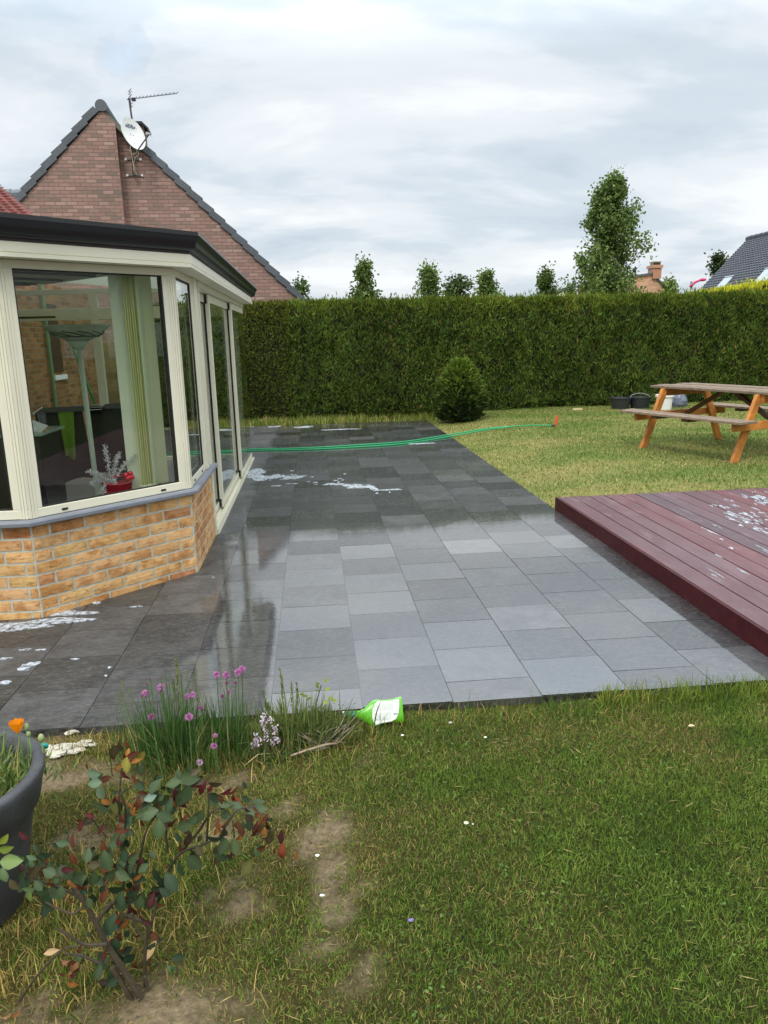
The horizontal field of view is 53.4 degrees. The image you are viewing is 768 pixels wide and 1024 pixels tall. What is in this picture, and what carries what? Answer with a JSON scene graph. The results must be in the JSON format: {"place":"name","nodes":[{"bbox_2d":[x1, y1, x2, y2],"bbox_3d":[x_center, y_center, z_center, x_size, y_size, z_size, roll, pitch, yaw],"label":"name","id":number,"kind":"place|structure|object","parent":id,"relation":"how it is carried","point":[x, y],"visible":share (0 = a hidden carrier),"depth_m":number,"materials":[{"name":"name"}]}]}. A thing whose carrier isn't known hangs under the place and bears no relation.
{"place":"outdoors","nodes":[
{"label":"outdoors","id":0,"kind":"place"},
{"bbox_2d":[0,426,66,508],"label":"sideboard","id":1,"kind":"object","parent":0,"point":[50,463],"visible":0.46,"depth_m":5.52,"materials":[{"name":"black paint"}]},
{"bbox_2d":[32,420,47,431],"bbox_3d":[-2.507,-0.621,5.487,0.130,0.076,0.200,-3,13,-5],"label":"paper sheet","id":2,"kind":"object","parent":1,"relation":"on","point":[39,427],"visible":0.61,"depth_m":5.53,"materials":[{"name":"paper"}]},
{"bbox_2d":[37,413,46,424],"bbox_3d":[-2.797,-0.720,6.254,0.070,0.175,0.034,-5,13,-17],"label":"sock","id":3,"kind":"object","parent":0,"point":[42,418],"visible":0.52,"depth_m":6.24,"materials":[{"name":"fabric"}]},
{"bbox_2d":[295,682,300,712],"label":"seeding grass","id":4,"kind":"structure","parent":0,"point":[297,693],"depth_m":3.12,"materials":[{"name":"green plant"}]},
{"bbox_2d":[250,411,439,426],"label":"long grass","id":5,"kind":"structure","parent":0,"point":[281,421],"depth_m":14.65,"materials":[{"name":"green plant"}]},
{"bbox_2d":[0,420,767,737],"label":"terrace","id":6,"kind":"structure","parent":0,"point":[454,570],"depth_m":4.46,"materials":[{"name":"tile"}]},
{"bbox_2d":[0,212,256,619],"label":"conservatory","id":7,"kind":"object","parent":6,"relation":"on","point":[83,545],"visible":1,"depth_m":4.88,"materials":[{"name":"brick"}]},
{"bbox_2d":[0,302,28,519],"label":"window frame","id":8,"kind":"structure","parent":7,"relation":"in","point":[13,513],"depth_m":4.31,"materials":[{"name":"beige paint"}]},
{"bbox_2d":[32,404,109,494],"bbox_3d":[-2.469,-0.434,6.778,1.020,1.018,0.565,-5,13,-16],"label":"clothes airer","id":9,"kind":"object","parent":7,"relation":"on","point":[80,410],"visible":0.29,"depth_m":6.55,"materials":[{"name":"white metal"}]},
{"bbox_2d":[35,405,92,482],"bbox_3d":[-2.722,-0.583,6.606,0.419,0.624,0.516,-5,13,-16],"label":"towel","id":10,"kind":"object","parent":9,"relation":"hanging from","point":[79,465],"visible":0.52,"depth_m":6.41,"materials":[{"name":"fabric"}]},
{"bbox_2d":[58,412,75,459],"bbox_3d":[-2.617,-0.630,6.327,0.120,0.394,0.034,-5,13,-15],"label":"shirt","id":11,"kind":"object","parent":9,"relation":"hanging from","point":[66,420],"visible":0.98,"depth_m":6.32,"materials":[{"name":"fabric"}]},
{"bbox_2d":[44,406,120,472],"bbox_3d":[-2.555,-0.647,6.918,0.918,0.627,0.034,-5,13,-15],"label":"towel","id":12,"kind":"object","parent":9,"relation":"hanging from","point":[96,416],"visible":0.15,"depth_m":6.90,"materials":[{"name":"fabric"}]},
{"bbox_2d":[82,411,87,439],"bbox_3d":[-2.470,-0.723,6.351,0.050,0.240,0.033,-13,17,-41],"label":"sock","id":13,"kind":"object","parent":9,"relation":"hanging from","point":[85,423],"visible":0.31,"depth_m":6.34,"materials":[{"name":"fabric"}]},
{"bbox_2d":[102,403,160,483],"bbox_3d":[-2.223,-0.598,6.753,0.419,0.705,0.517,-5,13,-16],"label":"towel","id":14,"kind":"object","parent":9,"relation":"hanging from","point":[113,429],"visible":0.26,"depth_m":6.47,"materials":[{"name":"fabric"}]},
{"bbox_2d":[40,324,111,495],"bbox_3d":[-2.140,-0.499,5.550,0.474,1.674,0.474,-3,13,-5],"label":"floor lamp","id":15,"kind":"object","parent":7,"relation":"on","point":[77,337],"visible":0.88,"depth_m":5.35,"materials":[{"name":"grey metal"}]},
{"bbox_2d":[0,259,188,518],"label":"window frame","id":16,"kind":"structure","parent":7,"relation":"in","point":[10,264],"depth_m":4.62,"materials":[{"name":"beige paint"}]},
{"bbox_2d":[85,445,136,493],"bbox_3d":[-1.743,-0.264,4.876,0.114,0.359,0.384,10,17,41],"label":"plant basket","id":17,"kind":"object","parent":7,"relation":"on","point":[112,485],"visible":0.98,"depth_m":4.87,"materials":[{"name":"red ceramic"}]},
{"bbox_2d":[107,275,168,488],"bbox_3d":[-1.738,-0.797,4.761,0.092,1.402,0.850,10,17,40],"label":"vertical blind","id":18,"kind":"object","parent":7,"relation":"attached to","point":[132,313],"visible":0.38,"depth_m":4.94,"materials":[{"name":"fabric"}]},
{"bbox_2d":[173,270,205,484],"bbox_3d":[-1.396,-0.942,5.402,0.066,1.432,0.740,-3,13,-5],"label":"window frame","id":19,"kind":"structure","parent":7,"relation":"in","point":[185,281],"depth_m":5.67,"materials":[{"name":"beige paint"}]},
{"bbox_2d":[199,293,219,512],"bbox_3d":[-1.564,-0.905,6.640,0.034,1.950,1.014,-3,13,-5],"label":"sliding door","id":20,"kind":"structure","parent":7,"relation":"in","point":[201,295],"depth_m":6.90,"materials":[{"name":"beige paint"}]},
{"bbox_2d":[203,294,238,506],"bbox_3d":[-1.653,-1.185,7.871,0.047,1.950,1.742,-3,13,-5],"label":"sliding door","id":21,"kind":"structure","parent":7,"relation":"in","point":[215,310],"depth_m":7.52,"materials":[{"name":"beige paint"}]},
{"bbox_2d":[227,303,251,476],"bbox_3d":[-1.761,-1.526,9.372,0.047,1.950,1.567,-3,13,-5],"label":"sliding door","id":22,"kind":"structure","parent":7,"relation":"in","point":[234,312],"depth_m":9.06,"materials":[{"name":"beige paint"}]},
{"bbox_2d":[0,426,428,684],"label":"soap foam","id":23,"kind":"object","parent":6,"relation":"on","point":[70,612],"visible":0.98,"depth_m":4.51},
{"bbox_2d":[166,415,557,455],"bbox_3d":[-0.743,-1.150,11.575,7.433,0.254,1.015,-4,13,-12],"label":"garden hose","id":24,"kind":"object","parent":6,"relation":"on","point":[360,446],"visible":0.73,"depth_m":11.39,"materials":[{"name":"green rubber"}]},
{"bbox_2d":[0,401,767,1023],"bbox_3d":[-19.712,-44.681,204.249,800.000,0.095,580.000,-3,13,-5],"label":"ground","id":25,"kind":"structure","parent":0,"point":[152,1003],"depth_m":2.30,"materials":[{"name":"green plant"}]},
{"bbox_2d":[0,729,44,925],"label":"plant pot","id":26,"kind":"object","parent":25,"relation":"on","point":[19,801],"visible":0.88,"depth_m":2.16,"materials":[{"name":"plastic"}]},
{"bbox_2d":[0,718,79,791],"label":"poppy plant","id":27,"kind":"object","parent":26,"relation":"in","point":[17,728],"visible":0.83,"depth_m":2.24,"materials":[{"name":"green plant"}]},
{"bbox_2d":[40,742,48,748],"bbox_3d":[-1.099,0.755,2.465,0.030,0.025,0.018,-3,13,-5],"label":"plastic scrap","id":28,"kind":"object","parent":25,"relation":"on","point":[45,745],"visible":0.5,"depth_m":2.46,"materials":[{"name":"teal plastic"}]},
{"bbox_2d":[0,185,99,420],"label":"brick house","id":29,"kind":"structure","parent":25,"relation":"on","point":[52,371],"depth_m":11.62,"materials":[{"name":"brown brick"}]},
{"bbox_2d":[72,348,96,405],"bbox_3d":[-5.160,-2.249,13.305,0.050,1.674,1.432,-2,13,-2],"label":"garden hose","id":30,"kind":"object","parent":29,"relation":"attached to","point":[88,387],"visible":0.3,"depth_m":13.29,"materials":[{"name":"green rubber"}]},
{"bbox_2d":[45,749,56,756],"bbox_3d":[-1.344,0.967,3.064,0.072,0.031,0.038,-3,13,-5],"label":"mortar lump","id":31,"kind":"object","parent":25,"relation":"on","point":[49,751],"visible":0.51,"depth_m":3.06,"materials":[{"name":"white concrete"}]},
{"bbox_2d":[46,744,58,749],"bbox_3d":[-1.339,0.961,3.089,0.084,0.035,0.050,-3,13,-5],"label":"mortar lump","id":32,"kind":"object","parent":25,"relation":"on","point":[56,747],"visible":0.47,"depth_m":3.08,"materials":[{"name":"white concrete"}]},
{"bbox_2d":[50,752,61,758],"bbox_3d":[-1.310,0.972,3.042,0.054,0.022,0.034,-3,13,-5],"label":"mortar lump","id":33,"kind":"object","parent":25,"relation":"on","point":[54,755],"visible":0.85,"depth_m":3.03,"materials":[{"name":"white concrete"}]},
{"bbox_2d":[54,749,65,755],"bbox_3d":[-1.299,0.967,3.059,0.056,0.029,0.037,0,13,6],"label":"mortar lump","id":34,"kind":"object","parent":25,"relation":"on","point":[63,752],"visible":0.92,"depth_m":3.05,"materials":[{"name":"white concrete"}]},
{"bbox_2d":[67,749,78,754],"bbox_3d":[-1.255,0.965,3.066,0.057,0.025,0.033,-3,13,-5],"label":"mortar lump","id":35,"kind":"object","parent":25,"relation":"on","point":[71,751],"visible":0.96,"depth_m":3.06,"materials":[{"name":"white concrete"}]},
{"bbox_2d":[74,747,85,752],"bbox_3d":[-1.231,0.960,3.081,0.054,0.022,0.028,-3,13,-5],"label":"mortar lump","id":36,"kind":"object","parent":25,"relation":"on","point":[79,749],"visible":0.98,"depth_m":3.08,"materials":[{"name":"white concrete"}]},
{"bbox_2d":[79,739,93,743],"bbox_3d":[-1.229,0.947,3.139,0.069,0.029,0.042,-3,13,-5],"label":"mortar lump","id":37,"kind":"object","parent":25,"relation":"on","point":[89,741],"visible":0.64,"depth_m":3.13,"materials":[{"name":"white concrete"}]},
{"bbox_2d":[103,342,119,403],"bbox_3d":[-5.862,-2.619,15.331,2.810,1.700,0.133,-3,13,-5],"label":"board fence","id":38,"kind":"object","parent":25,"relation":"on","point":[111,373],"depth_m":15.27,"materials":[{"name":"brown wood"}]},
{"bbox_2d":[116,692,123,751],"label":"seeding grass","id":39,"kind":"structure","parent":25,"relation":"on","point":[121,714],"depth_m":3.02,"materials":[{"name":"green plant"}]},
{"bbox_2d":[121,680,129,737],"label":"seeding grass","id":40,"kind":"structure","parent":25,"relation":"on","point":[126,704],"depth_m":3.02,"materials":[{"name":"green plant"}]},
{"bbox_2d":[130,687,134,738],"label":"seeding grass","id":41,"kind":"structure","parent":25,"relation":"on","point":[133,709],"depth_m":3.02,"materials":[{"name":"green plant"}]},
{"bbox_2d":[0,738,297,1018],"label":"rose bush","id":42,"kind":"object","parent":25,"relation":"on","point":[123,866],"visible":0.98,"depth_m":1.89,"materials":[{"name":"green plant"}]},
{"bbox_2d":[6,99,306,386],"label":"gable house","id":43,"kind":"structure","parent":25,"relation":"on","point":[83,170],"depth_m":16.00,"materials":[{"name":"brown brick"}]},
{"bbox_2d":[121,117,152,176],"bbox_3d":[-5.032,-7.486,15.611,0.590,1.058,0.816,-5,13,-15],"label":"satellite dish","id":44,"kind":"object","parent":43,"relation":"attached to","point":[133,133],"visible":1,"depth_m":15.53,"materials":[{"name":"white metal"}]},
{"bbox_2d":[127,88,178,118],"bbox_3d":[-4.989,-8.627,16.551,1.123,1.018,0.260,-10,15,-32],"label":"tv aerial","id":45,"kind":"object","parent":43,"relation":"attached to","point":[132,99],"visible":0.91,"depth_m":16.27,"materials":[{"name":"metal"}]},
{"bbox_2d":[171,677,178,722],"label":"seeding grass","id":46,"kind":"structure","parent":25,"relation":"on","point":[172,686],"depth_m":2.99,"materials":[{"name":"green plant"}]},
{"bbox_2d":[174,657,181,728],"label":"seeding grass","id":47,"kind":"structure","parent":25,"relation":"on","point":[176,666],"depth_m":2.98,"materials":[{"name":"green plant"}]},
{"bbox_2d":[73,666,297,791],"bbox_3d":[-0.762,0.818,2.955,0.853,0.414,0.528,-3,13,-5],"label":"chive clump","id":48,"kind":"object","parent":25,"relation":"on","point":[170,738],"visible":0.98,"depth_m":2.97,"materials":[{"name":"green plant"}]},
{"bbox_2d":[186,670,192,752],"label":"seeding grass","id":49,"kind":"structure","parent":25,"relation":"on","point":[188,690],"depth_m":2.98,"materials":[{"name":"green plant"}]},
{"bbox_2d":[193,671,203,748],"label":"seeding grass","id":50,"kind":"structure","parent":25,"relation":"on","point":[196,689],"depth_m":2.99,"materials":[{"name":"green plant"}]},
{"bbox_2d":[8,713,406,1022],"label":"soil crumbs","id":51,"kind":"object","parent":25,"relation":"on","point":[328,906],"visible":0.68,"depth_m":2.30,"materials":[{"name":"brown soil"}]},
{"bbox_2d":[153,297,293,424],"bbox_3d":[-3.431,-2.990,15.133,3.339,2.458,1.377,-3,13,-5],"label":"conifer hedge","id":52,"kind":"object","parent":25,"relation":"on","point":[266,334],"visible":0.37,"depth_m":14.72,"materials":[{"name":"green plant"}]},
{"bbox_2d":[223,713,308,768],"bbox_3d":[-0.462,0.888,2.997,0.323,0.238,0.291,-11,16,-34],"label":"thyme plant","id":53,"kind":"object","parent":25,"relation":"on","point":[256,744],"visible":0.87,"depth_m":2.98,"materials":[{"name":"green plant"}]},
{"bbox_2d":[262,689,269,713],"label":"seeding grass","id":54,"kind":"structure","parent":25,"relation":"on","point":[265,702],"depth_m":3.11,"materials":[{"name":"green plant"}]},
{"bbox_2d":[279,666,286,718],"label":"seeding grass","id":55,"kind":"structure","parent":25,"relation":"on","point":[281,683],"depth_m":3.11,"materials":[{"name":"green plant"}]},
{"bbox_2d":[290,680,293,719],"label":"seeding grass","id":56,"kind":"structure","parent":25,"relation":"on","point":[292,698],"depth_m":3.12,"materials":[{"name":"green plant"}]},
{"bbox_2d":[216,687,384,758],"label":"wild grass","id":57,"kind":"structure","parent":25,"relation":"on","point":[306,714],"depth_m":3.10,"materials":[{"name":"green plant"}]},
{"bbox_2d":[291,271,311,298],"bbox_3d":[-2.674,-5.983,25.162,0.850,3.706,1.120,-3,13,-5],"label":"slim tree","id":58,"kind":"object","parent":25,"relation":"on","point":[299,287],"visible":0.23,"depth_m":24.73,"materials":[{"name":"green plant"}]},
{"bbox_2d":[299,679,336,715],"bbox_3d":[-0.265,0.772,3.089,0.157,0.209,0.017,-3,13,-5],"label":"sapling","id":59,"kind":"object","parent":25,"relation":"on","point":[326,689],"visible":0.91,"depth_m":3.08,"materials":[{"name":"green plant"}]},
{"bbox_2d":[281,702,399,756],"bbox_3d":[-0.200,0.869,3.113,0.528,0.224,0.256,-7,14,-21],"label":"twiggy shrub","id":60,"kind":"object","parent":25,"relation":"on","point":[327,743],"visible":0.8,"depth_m":3.06,"materials":[{"name":"brown plant"}]},
{"bbox_2d":[342,251,382,300],"bbox_3d":[-0.679,-6.935,27.263,1.697,4.520,1.656,-3,13,-5],"label":"slim tree","id":61,"kind":"object","parent":25,"relation":"on","point":[362,272],"visible":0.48,"depth_m":26.77,"materials":[{"name":"green plant"}]},
{"bbox_2d":[342,696,403,726],"bbox_3d":[-0.047,0.854,3.235,0.258,0.114,0.086,-3,13,-5],"label":"spray bottle","id":62,"kind":"object","parent":25,"relation":"on","point":[389,710],"visible":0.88,"depth_m":3.22,"materials":[{"name":"plastic"}]},
{"bbox_2d":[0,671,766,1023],"bbox_3d":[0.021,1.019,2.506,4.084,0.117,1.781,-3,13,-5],"label":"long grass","id":63,"kind":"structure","parent":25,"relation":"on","point":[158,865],"depth_m":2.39,"materials":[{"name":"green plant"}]},
{"bbox_2d":[0,693,767,1023],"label":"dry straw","id":64,"kind":"object","parent":25,"relation":"on","point":[426,861],"visible":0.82,"depth_m":2.37,"materials":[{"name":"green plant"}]},
{"bbox_2d":[27,702,767,1023],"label":"clover patch","id":65,"kind":"object","parent":25,"relation":"on","point":[494,961],"visible":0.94,"depth_m":2.23,"materials":[{"name":"green plant"}]},
{"bbox_2d":[412,258,443,296],"bbox_3d":[1.844,-7.984,31.317,1.442,4.624,1.432,2,13,17],"label":"slim tree","id":66,"kind":"object","parent":25,"relation":"on","point":[429,279],"visible":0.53,"depth_m":30.81,"materials":[{"name":"green plant"}]},
{"bbox_2d":[439,271,476,296],"bbox_3d":[3.235,-8.409,33.665,1.833,4.330,1.859,-3,13,-5],"label":"round tree","id":67,"kind":"object","parent":25,"relation":"on","point":[457,286],"visible":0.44,"depth_m":32.82,"materials":[{"name":"green plant"}]},
{"bbox_2d":[431,356,491,422],"bbox_3d":[1.442,-2.249,14.085,1.125,1.265,1.085,-3,13,-5],"label":"conifer bush","id":68,"kind":"object","parent":25,"relation":"on","point":[460,387],"visible":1,"depth_m":13.85,"materials":[{"name":"green plant"}]},
{"bbox_2d":[473,267,505,295],"bbox_3d":[4.357,-7.895,31.420,1.734,4.273,1.894,-11,16,-35],"label":"pointed tree","id":69,"kind":"object","parent":25,"relation":"on","point":[486,282],"visible":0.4,"depth_m":31.05,"materials":[{"name":"green plant"}]},
{"bbox_2d":[285,286,767,419],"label":"conifer hedge","id":70,"kind":"object","parent":25,"relation":"on","point":[381,356],"visible":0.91,"depth_m":15.47,"materials":[{"name":"green plant"}]},
{"bbox_2d":[296,400,767,507],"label":"lawn grass","id":71,"kind":"structure","parent":25,"relation":"on","point":[603,421],"depth_m":10.37,"materials":[{"name":"green plant"}]},
{"bbox_2d":[533,261,559,296],"bbox_3d":[7.548,-9.265,35.808,1.709,4.818,1.690,-8,14,-26],"label":"slim tree","id":72,"kind":"object","parent":25,"relation":"on","point":[544,281],"visible":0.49,"depth_m":35.21,"materials":[{"name":"green plant"}]},
{"bbox_2d":[532,287,575,296],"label":"house","id":73,"kind":"structure","parent":25,"relation":"on","point":[561,291],"depth_m":44.47,"materials":[{"name":"tile"}]},
{"bbox_2d":[557,166,658,295],"bbox_3d":[8.799,-9.365,29.622,3.693,7.712,4.174,-3,13,-5],"label":"poplar tree","id":74,"kind":"object","parent":25,"relation":"on","point":[610,215],"visible":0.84,"depth_m":28.81,"materials":[{"name":"green plant"}]},
{"bbox_2d":[570,261,664,293],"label":"chimney house","id":75,"kind":"structure","parent":25,"relation":"on","point":[651,280],"depth_m":44.76,"materials":[{"name":"brick"}]},
{"bbox_2d":[610,397,631,409],"bbox_3d":[4.699,-2.159,15.157,0.434,0.227,0.434,-3,13,-5],"label":"bucket","id":76,"kind":"object","parent":25,"relation":"on","point":[620,403],"visible":0.95,"depth_m":15.01,"materials":[{"name":"black plastic"}]},
{"bbox_2d":[629,393,651,408],"bbox_3d":[5.094,-2.215,15.183,0.444,0.304,0.444,-3,13,-5],"label":"bucket","id":77,"kind":"object","parent":25,"relation":"on","point":[638,402],"visible":0.93,"depth_m":15.05,"materials":[{"name":"black plastic"}]},
{"bbox_2d":[555,488,767,656],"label":"wooden deck","id":78,"kind":"structure","parent":25,"relation":"on","point":[666,540],"depth_m":5.38,"materials":[{"name":"red wood"}]},
{"bbox_2d":[701,491,767,577],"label":"soap foam","id":79,"kind":"object","parent":78,"relation":"on","point":[763,503],"visible":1,"depth_m":6.04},
{"bbox_2d":[655,394,673,409],"bbox_3d":[5.425,-2.126,14.771,0.346,0.298,0.346,-3,13,-5],"label":"paint pail","id":80,"kind":"object","parent":25,"relation":"on","point":[667,404],"visible":0.54,"depth_m":14.65,"materials":[{"name":"white plastic"}]},
{"bbox_2d":[658,273,679,294],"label":"tree","id":81,"kind":"object","parent":25,"relation":"on","point":[670,284],"visible":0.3,"depth_m":44.07,"materials":[{"name":"green plant"}]},
{"bbox_2d":[672,394,687,407],"bbox_3d":[5.890,-2.195,15.264,0.376,0.397,0.323,-3,13,-5],"label":"rubbish bag","id":82,"kind":"object","parent":25,"relation":"on","point":[681,400],"visible":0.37,"depth_m":15.13,"materials":[{"name":"grey plastic"}]},
{"bbox_2d":[594,664,767,707],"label":"long grass","id":83,"kind":"structure","parent":25,"relation":"on","point":[643,695],"depth_m":3.38,"materials":[{"name":"green plant"}]},
{"bbox_2d":[619,383,767,462],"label":"picnic table","id":84,"kind":"object","parent":25,"relation":"on","point":[711,409],"visible":0.99,"depth_m":9.65,"materials":[{"name":"brown wood"}]},
{"bbox_2d":[689,278,706,291],"bbox_3d":[16.531,-10.239,40.478,0.924,4.161,0.240,-3,13,-5],"label":"street lamp","id":85,"kind":"object","parent":25,"relation":"on","point":[695,282],"visible":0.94,"depth_m":40.00,"materials":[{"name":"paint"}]},
{"bbox_2d":[704,248,728,280],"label":"slim tree","id":86,"kind":"object","parent":25,"relation":"on","point":[718,259],"visible":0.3,"depth_m":49.73,"materials":[{"name":"green plant"}]},
{"bbox_2d":[684,277,767,292],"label":"golden hedge","id":87,"kind":"object","parent":25,"relation":"on","point":[763,283],"visible":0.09,"depth_m":17.59,"materials":[{"name":"yellow plant"}]},
{"bbox_2d":[700,231,767,291],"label":"slate roof house","id":88,"kind":"structure","parent":25,"relation":"on","point":[748,258],"depth_m":34.01,"materials":[{"name":"tile"}]},
{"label":"mortar lump","id":89,"kind":"object","parent":25,"relation":"on","visible":0},
{"bbox_2d":[60,743,74,749],"bbox_3d":[-1.283,0.959,3.094,0.087,0.037,0.048,-3,13,-5],"label":"mortar lump","id":90,"kind":"object","parent":89,"relation":"on","point":[66,745],"visible":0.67,"depth_m":3.09,"materials":[{"name":"white concrete"}]},
{"bbox_2d":[0,0,767,300],"label":"sky","id":91,"kind":"structure","parent":0,"point":[464,137],"materials":[{"name":"white"}]}
]}

